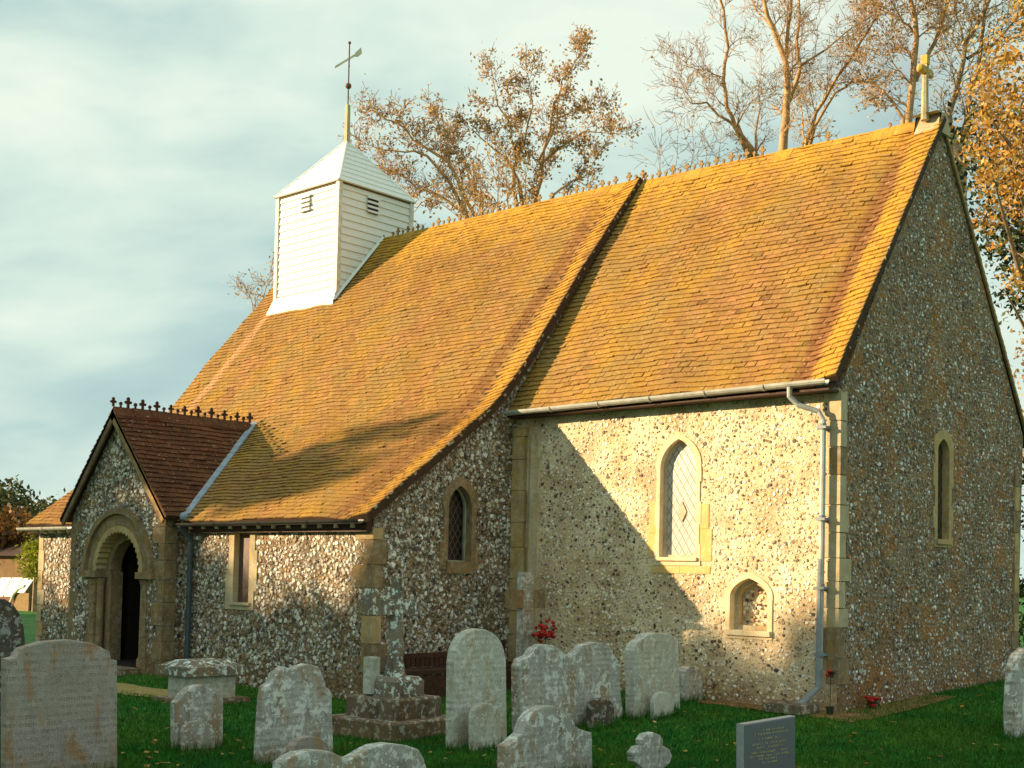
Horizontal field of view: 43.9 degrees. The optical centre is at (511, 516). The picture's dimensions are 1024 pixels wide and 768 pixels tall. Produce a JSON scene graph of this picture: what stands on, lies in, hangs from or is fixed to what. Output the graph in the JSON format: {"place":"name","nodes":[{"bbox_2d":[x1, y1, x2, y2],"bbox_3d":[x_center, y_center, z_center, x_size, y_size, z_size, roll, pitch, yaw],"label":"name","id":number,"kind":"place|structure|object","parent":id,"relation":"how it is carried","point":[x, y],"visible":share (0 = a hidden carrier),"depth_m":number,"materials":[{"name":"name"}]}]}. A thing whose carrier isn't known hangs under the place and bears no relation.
{"place":"outdoors","nodes":[
{"label":"outdoors","id":0,"kind":"place"},
{"bbox_2d":[0,0,1023,583],"label":"sky","id":1,"kind":"structure","parent":0,"point":[147,147],"materials":[{"name":"blue"}]},
{"bbox_2d":[0,588,1023,767],"bbox_3d":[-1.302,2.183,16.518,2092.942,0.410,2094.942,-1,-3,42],"label":"ground","id":2,"kind":"structure","parent":0,"point":[28,619],"depth_m":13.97,"materials":[{"name":"green plant"}]},
{"bbox_2d":[0,599,24,746],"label":"headstone","id":3,"kind":"object","parent":2,"relation":"on","point":[12,637],"visible":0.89,"depth_m":11.37,"materials":[{"name":"stone"}]},
{"bbox_2d":[0,578,36,610],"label":"lean to","id":4,"kind":"object","parent":2,"relation":"on","point":[18,598],"visible":0.62,"depth_m":37.47,"materials":[{"name":"white"}]},
{"bbox_2d":[0,536,38,596],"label":"outbuilding","id":5,"kind":"structure","parent":2,"relation":"on","point":[8,567],"depth_m":47.16,"materials":[{"name":"stone"}]},
{"bbox_2d":[0,501,40,547],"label":"hedge","id":6,"kind":"object","parent":2,"relation":"on","point":[10,534],"visible":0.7,"depth_m":49.11,"materials":[{"name":"brown plant"}]},
{"bbox_2d":[0,474,42,535],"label":"tree","id":7,"kind":"object","parent":2,"relation":"on","point":[8,495],"visible":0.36,"depth_m":61.10,"materials":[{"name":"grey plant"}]},
{"bbox_2d":[12,532,38,611],"bbox_3d":[-13.526,1.809,35.872,1.219,2.787,2.033,3,-3,-30],"label":"shrub","id":8,"kind":"object","parent":2,"relation":"on","point":[31,550],"visible":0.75,"depth_m":35.74,"materials":[{"name":"green plant"}]},
{"bbox_2d":[18,487,65,515],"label":"tree","id":9,"kind":"object","parent":2,"relation":"on","point":[43,504],"visible":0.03,"depth_m":78.75,"materials":[{"name":"green plant"}]},
{"bbox_2d":[1,639,116,767],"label":"headstone","id":10,"kind":"object","parent":2,"relation":"on","point":[58,703],"visible":1,"depth_m":9.79,"materials":[{"name":"grey stone"}]},
{"bbox_2d":[117,683,167,696],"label":"path","id":11,"kind":"structure","parent":2,"relation":"on","point":[132,688],"depth_m":16.67,"materials":[{"name":"beige gravel"}]},
{"bbox_2d":[170,684,222,749],"bbox_3d":[-2.920,1.911,11.778,0.110,0.715,0.519,-1,-3,42],"label":"headstone","id":12,"kind":"object","parent":2,"relation":"on","point":[195,702],"visible":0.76,"depth_m":11.71,"materials":[{"name":"grey stone"}]},
{"bbox_2d":[180,720,214,752],"bbox_3d":[-2.864,2.057,11.589,0.050,0.407,0.349,-4,-5,42],"label":"footstone","id":13,"kind":"object","parent":2,"relation":"on","point":[193,731],"visible":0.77,"depth_m":11.56,"materials":[{"name":"grey stone"}]},
{"bbox_2d":[152,658,250,703],"bbox_3d":[-3.772,2.051,15.473,0.740,0.619,0.907,-1,-3,42],"label":"chest tomb","id":14,"kind":"object","parent":2,"relation":"on","point":[217,677],"visible":0.64,"depth_m":15.32,"materials":[{"name":"stone"}]},
{"bbox_2d":[222,249,273,309],"bbox_3d":[-6.817,-2.263,33.682,1.303,10.832,2.481,0,-3,27],"label":"tree","id":15,"kind":"object","parent":2,"relation":"on","point":[246,292],"visible":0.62,"depth_m":33.69,"materials":[{"name":"beige plant"}]},
{"bbox_2d":[253,663,332,764],"bbox_3d":[-1.880,1.763,11.034,0.110,0.970,0.799,-1,-3,42],"label":"headstone","id":16,"kind":"object","parent":2,"relation":"on","point":[294,701],"visible":0.9,"depth_m":10.93,"materials":[{"name":"grey stone"}]},
{"bbox_2d":[286,735,329,752],"bbox_3d":[-1.679,2.034,10.491,0.090,0.460,0.414,-1,-3,42],"label":"footstone","id":17,"kind":"object","parent":2,"relation":"on","point":[304,742],"visible":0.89,"depth_m":10.44,"materials":[{"name":"grey stone"}]},
{"bbox_2d":[272,742,425,767],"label":"headstone","id":18,"kind":"object","parent":2,"relation":"on","point":[381,755],"visible":1,"depth_m":9.39,"materials":[{"name":"grey stone"}]},
{"bbox_2d":[332,578,445,742],"bbox_3d":[-1.204,1.474,13.094,1.000,1.684,1.000,-1,-3,38],"label":"memorial cross","id":19,"kind":"object","parent":2,"relation":"on","point":[394,702],"visible":0.94,"depth_m":12.90,"materials":[{"name":"grey stone"}]},
{"bbox_2d":[337,73,490,229],"bbox_3d":[-2.425,-3.694,30.109,3.681,13.584,2.533,2,-2,-9],"label":"tree","id":20,"kind":"object","parent":2,"relation":"on","point":[447,151],"visible":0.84,"depth_m":29.98,"materials":[{"name":"beige plant"}]},
{"bbox_2d":[403,640,511,696],"bbox_3d":[-0.675,2.041,16.717,0.475,0.779,2.101,-1,-3,42],"label":"bench","id":21,"kind":"object","parent":2,"relation":"on","point":[435,685],"visible":0.27,"depth_m":16.26,"materials":[{"name":"brown wood"}]},
{"bbox_2d":[445,628,506,748],"bbox_3d":[-0.330,1.691,12.117,0.110,1.252,0.755,-1,-3,42],"label":"headstone","id":22,"kind":"object","parent":2,"relation":"on","point":[475,667],"visible":0.82,"depth_m":11.98,"materials":[{"name":"stone"}]},
{"bbox_2d":[416,129,546,219],"bbox_3d":[-0.813,-2.790,27.451,2.900,11.624,2.354,1,-2,5],"label":"tree","id":23,"kind":"object","parent":2,"relation":"on","point":[508,194],"visible":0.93,"depth_m":27.70,"materials":[{"name":"beige plant"}]},
{"bbox_2d":[469,702,500,751],"bbox_3d":[-0.255,2.020,11.866,0.070,0.571,0.380,-1,-3,42],"label":"footstone","id":24,"kind":"object","parent":2,"relation":"on","point":[484,723],"visible":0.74,"depth_m":11.81,"materials":[{"name":"stone"}]},
{"bbox_2d":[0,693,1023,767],"bbox_3d":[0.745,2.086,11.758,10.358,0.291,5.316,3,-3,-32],"label":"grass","id":25,"kind":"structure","parent":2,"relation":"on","point":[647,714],"depth_m":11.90,"materials":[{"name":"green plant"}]},
{"bbox_2d":[16,41,1023,714],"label":"church","id":26,"kind":"structure","parent":2,"relation":"on","point":[746,429],"depth_m":17.44,"materials":[{"name":"stone"}]},
{"bbox_2d":[225,533,257,610],"bbox_3d":[-3.768,0.712,18.059,0.730,1.210,0.250,-1,-3,42],"label":"window","id":27,"kind":"structure","parent":26,"relation":"in","point":[241,574],"depth_m":18.11,"materials":[{"name":"stone"}]},
{"bbox_2d":[439,476,478,573],"bbox_3d":[-0.803,0.109,17.404,0.331,1.330,0.750,-1,-3,42],"label":"window","id":28,"kind":"structure","parent":26,"relation":"in","point":[459,553],"depth_m":17.48,"materials":[{"name":"brown stone"}]},
{"bbox_2d":[648,433,711,573],"bbox_3d":[2.241,-0.169,16.343,0.980,1.790,0.371,-1,-3,42],"label":"window","id":29,"kind":"structure","parent":26,"relation":"in","point":[678,520],"depth_m":16.34,"materials":[{"name":"beige stone"}]},
{"bbox_2d":[932,429,953,547],"bbox_3d":[5.575,-0.379,16.980,0.451,1.570,0.620,-1,-3,42],"label":"window","id":30,"kind":"structure","parent":26,"relation":"in","point":[942,510],"depth_m":16.99,"materials":[{"name":"stone"}]},
{"bbox_2d":[505,572,545,657],"bbox_3d":[0.174,1.585,17.114,0.110,1.689,0.700,-1,-3,42],"label":"grave cross","id":31,"kind":"object","parent":2,"relation":"on","point":[524,598],"visible":0.82,"depth_m":17.05,"materials":[{"name":"grey stone"}]},
{"bbox_2d":[531,620,556,643],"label":"red flowers","id":32,"kind":"object","parent":2,"relation":"on","point":[542,633],"visible":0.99,"depth_m":16.92,"materials":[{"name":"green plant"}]},
{"bbox_2d":[443,22,645,212],"bbox_3d":[0.819,-4.647,30.872,4.980,15.695,3.054,1,-2,15],"label":"tree","id":33,"kind":"object","parent":2,"relation":"on","point":[542,159],"visible":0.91,"depth_m":30.95,"materials":[{"name":"beige plant"}]},
{"bbox_2d":[497,705,591,767],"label":"headstone","id":34,"kind":"object","parent":2,"relation":"on","point":[544,736],"visible":1,"depth_m":10.14,"materials":[{"name":"grey stone"}]},
{"bbox_2d":[121,687,1003,767],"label":"fallen leaves","id":35,"kind":"object","parent":2,"relation":"on","point":[598,748],"visible":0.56,"depth_m":11.89,"materials":[{"name":"orange plant"}]},
{"bbox_2d":[511,642,622,729],"bbox_3d":[0.623,1.858,13.535,0.120,1.037,1.784,-1,-3,42],"label":"headstone","id":36,"kind":"object","parent":2,"relation":"on","point":[574,681],"visible":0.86,"depth_m":13.40,"materials":[{"name":"grey stone"}]},
{"bbox_2d":[586,698,614,728],"bbox_3d":[0.950,2.155,13.593,0.080,0.440,0.412,-1,-3,42],"label":"footstone","id":37,"kind":"object","parent":2,"relation":"on","point":[600,709],"visible":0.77,"depth_m":13.51,"materials":[{"name":"stone"}]},
{"bbox_2d":[627,732,671,767],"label":"headstone","id":38,"kind":"object","parent":2,"relation":"on","point":[648,750],"visible":1,"depth_m":9.66,"materials":[{"name":"grey stone"}]},
{"bbox_2d":[625,632,679,717],"bbox_3d":[1.601,1.838,14.441,0.130,1.054,0.927,-1,-3,42],"label":"headstone","id":39,"kind":"object","parent":2,"relation":"on","point":[651,663],"visible":0.79,"depth_m":14.29,"materials":[{"name":"stone"}]},
{"bbox_2d":[650,691,673,718],"bbox_3d":[1.677,2.160,14.228,0.060,0.410,0.392,-1,-3,42],"label":"footstone","id":40,"kind":"object","parent":2,"relation":"on","point":[663,701],"visible":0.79,"depth_m":14.17,"materials":[{"name":"white stone"}]},
{"bbox_2d":[619,102,739,176],"bbox_3d":[4.041,-3.320,29.675,2.758,13.084,2.236,2,-3,-19],"label":"tree","id":41,"kind":"object","parent":2,"relation":"on","point":[693,149],"visible":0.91,"depth_m":30.09,"materials":[{"name":"beige plant"}]},
{"bbox_2d":[679,666,702,701],"bbox_3d":[2.177,2.102,15.564,0.120,0.557,0.401,-1,-3,42],"label":"headstone","id":42,"kind":"object","parent":2,"relation":"on","point":[691,679],"visible":0.62,"depth_m":15.48,"materials":[{"name":"grey stone"}]},
{"bbox_2d":[640,0,805,158],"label":"tree","id":43,"kind":"object","parent":2,"relation":"on","point":[745,143],"visible":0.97,"depth_m":30.56,"materials":[{"name":"beige plant"}]},
{"bbox_2d":[736,715,794,767],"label":"headstone","id":44,"kind":"object","parent":2,"relation":"on","point":[767,743],"visible":1,"depth_m":9.58,"materials":[{"name":"grey stone"}]},
{"bbox_2d":[697,699,860,721],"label":"bare soil","id":45,"kind":"structure","parent":2,"relation":"on","point":[732,704],"depth_m":15.06,"materials":[{"name":"brown soil"}]},
{"bbox_2d":[730,0,894,150],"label":"tree","id":46,"kind":"object","parent":2,"relation":"on","point":[785,52],"visible":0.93,"depth_m":32.87,"materials":[{"name":"beige plant"}]},
{"bbox_2d":[753,0,946,146],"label":"tree","id":47,"kind":"object","parent":2,"relation":"on","point":[809,137],"visible":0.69,"depth_m":33.54,"materials":[{"name":"beige plant"}]},
{"bbox_2d":[823,695,955,718],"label":"bare soil","id":48,"kind":"structure","parent":2,"relation":"on","point":[884,706],"depth_m":15.08,"materials":[{"name":"brown soil"}]},
{"bbox_2d":[825,669,835,713],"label":"red flowers","id":49,"kind":"object","parent":48,"relation":"on","point":[830,709],"visible":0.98,"depth_m":14.44,"materials":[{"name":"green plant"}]},
{"bbox_2d":[864,695,881,708],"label":"red flowers","id":50,"kind":"object","parent":48,"relation":"on","point":[872,701],"visible":1,"depth_m":14.94,"materials":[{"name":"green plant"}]},
{"bbox_2d":[821,0,988,123],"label":"tree","id":51,"kind":"object","parent":2,"relation":"on","point":[914,73],"visible":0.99,"depth_m":31.84,"materials":[{"name":"beige plant"}]},
{"bbox_2d":[906,0,1023,202],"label":"tree","id":52,"kind":"object","parent":2,"relation":"on","point":[984,10],"visible":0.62,"depth_m":33.94,"materials":[{"name":"brown plant"}]},
{"bbox_2d":[918,83,1023,329],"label":"tree","id":53,"kind":"object","parent":2,"relation":"on","point":[1019,247],"visible":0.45,"depth_m":28.59,"materials":[{"name":"orange plant"}]},
{"bbox_2d":[951,0,1023,313],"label":"oak tree","id":54,"kind":"object","parent":2,"relation":"on","point":[1006,59],"visible":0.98,"depth_m":22.51,"materials":[{"name":"orange plant"}]},
{"bbox_2d":[1003,648,1023,737],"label":"headstone","id":55,"kind":"object","parent":2,"relation":"on","point":[1013,710],"visible":0.77,"depth_m":12.63,"materials":[{"name":"grey stone"}]},
{"bbox_2d":[1010,327,1023,479],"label":"shrub","id":56,"kind":"object","parent":2,"relation":"on","point":[1018,356],"visible":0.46,"depth_m":26.47,"materials":[{"name":"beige plant"}]},
{"bbox_2d":[1018,457,1023,647],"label":"bush","id":57,"kind":"object","parent":2,"relation":"on","point":[1021,595],"visible":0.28,"depth_m":24.96,"materials":[{"name":"green plant"}]}
]}

